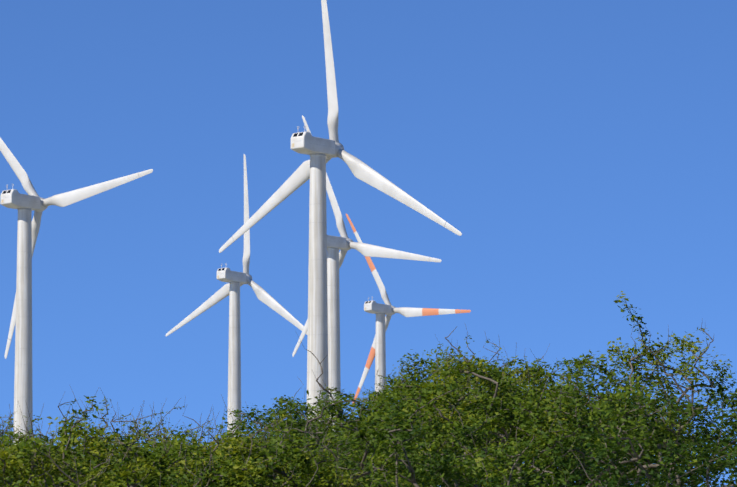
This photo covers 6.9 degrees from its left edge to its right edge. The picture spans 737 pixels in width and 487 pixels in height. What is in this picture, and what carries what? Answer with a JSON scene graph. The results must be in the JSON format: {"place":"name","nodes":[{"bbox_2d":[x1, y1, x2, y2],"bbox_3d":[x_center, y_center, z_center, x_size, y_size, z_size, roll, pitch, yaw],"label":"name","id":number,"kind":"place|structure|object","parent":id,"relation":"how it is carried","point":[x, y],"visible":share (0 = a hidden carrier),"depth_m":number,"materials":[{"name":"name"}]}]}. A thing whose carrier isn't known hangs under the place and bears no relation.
{"place":"outdoors","nodes":[
{"label":"outdoors","id":0,"kind":"place"},
{"bbox_2d":[0,0,736,486],"label":"sky","id":1,"kind":"structure","parent":0,"point":[581,154],"materials":[{"name":"blue"}]},
{"bbox_3d":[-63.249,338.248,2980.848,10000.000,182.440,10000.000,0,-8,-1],"label":"terrain ground","id":2,"kind":"structure","parent":0,"visible":0},
{"bbox_2d":[0,403,49,445],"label":"kiawe tree","id":3,"kind":"object","parent":2,"relation":"on","point":[23,435],"depth_m":84.97,"materials":[{"name":"green plant"}]},
{"bbox_2d":[0,413,86,486],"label":"bush","id":4,"kind":"object","parent":2,"relation":"on","point":[63,478],"visible":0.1,"depth_m":53.45,"materials":[{"name":"green plant"}]},
{"bbox_2d":[0,405,106,486],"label":"bush","id":5,"kind":"object","parent":2,"relation":"on","point":[23,474],"visible":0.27,"depth_m":51.90,"materials":[{"name":"green plant"}]},
{"bbox_2d":[0,402,118,486],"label":"bush","id":6,"kind":"object","parent":2,"relation":"on","point":[20,454],"visible":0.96,"depth_m":50.25,"materials":[{"name":"green plant"}]},
{"bbox_2d":[0,138,152,444],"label":"wind turbine","id":7,"kind":"structure","parent":2,"relation":"on","point":[25,205],"depth_m":866.99,"materials":[{"name":"paint"}]},
{"bbox_2d":[19,384,173,485],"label":"bush","id":8,"kind":"object","parent":2,"relation":"on","point":[81,428],"visible":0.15,"depth_m":56.69,"materials":[{"name":"green plant"}]},
{"bbox_2d":[0,388,204,486],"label":"bush","id":9,"kind":"object","parent":2,"relation":"on","point":[157,457],"visible":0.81,"depth_m":51.14,"materials":[{"name":"green plant"}]},
{"bbox_2d":[37,402,223,481],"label":"bush","id":10,"kind":"object","parent":2,"relation":"on","point":[133,430],"visible":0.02,"depth_m":68.45,"materials":[{"name":"green plant"}]},
{"bbox_2d":[87,396,239,456],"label":"bush","id":11,"kind":"object","parent":2,"relation":"on","point":[180,432],"visible":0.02,"depth_m":76.90,"materials":[{"name":"green plant"}]},
{"bbox_2d":[51,406,329,486],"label":"bush","id":12,"kind":"object","parent":2,"relation":"on","point":[185,472],"visible":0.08,"depth_m":55.21,"materials":[{"name":"green plant"}]},
{"bbox_2d":[38,395,375,486],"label":"bush","id":13,"kind":"object","parent":2,"relation":"on","point":[181,451],"visible":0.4,"depth_m":54.13,"materials":[{"name":"green plant"}]},
{"bbox_2d":[166,154,307,436],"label":"wind turbine","id":14,"kind":"structure","parent":2,"relation":"on","point":[235,280],"depth_m":1136.00,"materials":[{"name":"paint"}]},
{"bbox_2d":[152,407,368,486],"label":"bush","id":15,"kind":"object","parent":2,"relation":"on","point":[304,463],"visible":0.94,"depth_m":53.20,"materials":[{"name":"green plant"}]},
{"bbox_2d":[176,409,420,486],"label":"bush","id":16,"kind":"object","parent":2,"relation":"on","point":[369,484],"visible":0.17,"depth_m":61.64,"materials":[{"name":"green plant"}]},
{"bbox_2d":[209,379,410,475],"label":"bush","id":17,"kind":"object","parent":2,"relation":"on","point":[254,421],"visible":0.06,"depth_m":78.01,"materials":[{"name":"green plant"}]},
{"bbox_2d":[242,407,381,456],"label":"kiawe tree","id":18,"kind":"object","parent":2,"relation":"on","point":[320,431],"depth_m":81.52,"materials":[{"name":"green plant"}]},
{"bbox_2d":[239,398,404,486],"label":"bush","id":19,"kind":"object","parent":2,"relation":"on","point":[334,439],"visible":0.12,"depth_m":66.33,"materials":[{"name":"green plant"}]},
{"bbox_2d":[219,0,461,426],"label":"wind turbine","id":20,"kind":"structure","parent":2,"relation":"on","point":[321,152],"depth_m":750.41,"materials":[{"name":"paint"}]},
{"bbox_2d":[271,380,416,484],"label":"bush","id":21,"kind":"object","parent":2,"relation":"on","point":[329,421],"visible":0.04,"depth_m":73.72,"materials":[{"name":"green plant"}]},
{"bbox_2d":[196,336,523,486],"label":"bush","id":22,"kind":"object","parent":2,"relation":"on","point":[391,437],"visible":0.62,"depth_m":56.76,"materials":[{"name":"green plant"}]},
{"bbox_2d":[292,115,441,431],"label":"wind turbine","id":23,"kind":"structure","parent":2,"relation":"on","point":[343,243],"depth_m":1002.83,"materials":[{"name":"paint"}]},
{"bbox_2d":[346,214,470,402],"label":"wind turbine","id":24,"kind":"structure","parent":2,"relation":"on","point":[378,347],"depth_m":1265.17,"materials":[{"name":"paint"}]},
{"bbox_2d":[324,367,520,486],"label":"bush","id":25,"kind":"object","parent":2,"relation":"on","point":[390,402],"visible":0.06,"depth_m":71.36,"materials":[{"name":"green plant"}]},
{"bbox_2d":[332,341,528,432],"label":"bush","id":26,"kind":"object","parent":2,"relation":"on","point":[439,364],"visible":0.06,"depth_m":78.49,"materials":[{"name":"green plant"}]},
{"bbox_2d":[355,342,561,481],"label":"bush","id":27,"kind":"object","parent":2,"relation":"on","point":[409,373],"visible":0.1,"depth_m":73.47,"materials":[{"name":"green plant"}]},
{"bbox_2d":[364,324,582,486],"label":"bush","id":28,"kind":"object","parent":2,"relation":"on","point":[491,400],"visible":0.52,"depth_m":64.19,"materials":[{"name":"green plant"}]},
{"bbox_2d":[385,342,609,486],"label":"bush","id":29,"kind":"object","parent":2,"relation":"on","point":[510,374],"visible":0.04,"depth_m":67.46,"materials":[{"name":"green plant"}]},
{"bbox_2d":[401,351,631,486],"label":"bush","id":30,"kind":"object","parent":2,"relation":"on","point":[508,383],"visible":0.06,"depth_m":66.45,"materials":[{"name":"green plant"}]},
{"bbox_2d":[414,367,694,486],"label":"bush","id":31,"kind":"object","parent":2,"relation":"on","point":[600,397],"visible":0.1,"depth_m":65.48,"materials":[{"name":"green plant"}]},
{"bbox_2d":[441,327,736,486],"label":"bush","id":32,"kind":"object","parent":2,"relation":"on","point":[678,477],"visible":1,"depth_m":53.25,"materials":[{"name":"green plant"}]},
{"bbox_2d":[523,399,684,486],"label":"bush","id":33,"kind":"object","parent":2,"relation":"on","point":[632,443],"visible":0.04,"depth_m":82.70,"materials":[{"name":"green plant"}]},
{"bbox_2d":[487,354,736,486],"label":"bush","id":34,"kind":"object","parent":2,"relation":"on","point":[710,478],"visible":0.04,"depth_m":69.59,"materials":[{"name":"green plant"}]},
{"bbox_2d":[518,291,736,486],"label":"bush","id":35,"kind":"object","parent":2,"relation":"on","point":[649,356],"visible":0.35,"depth_m":64.12,"materials":[{"name":"green plant"}]}
]}

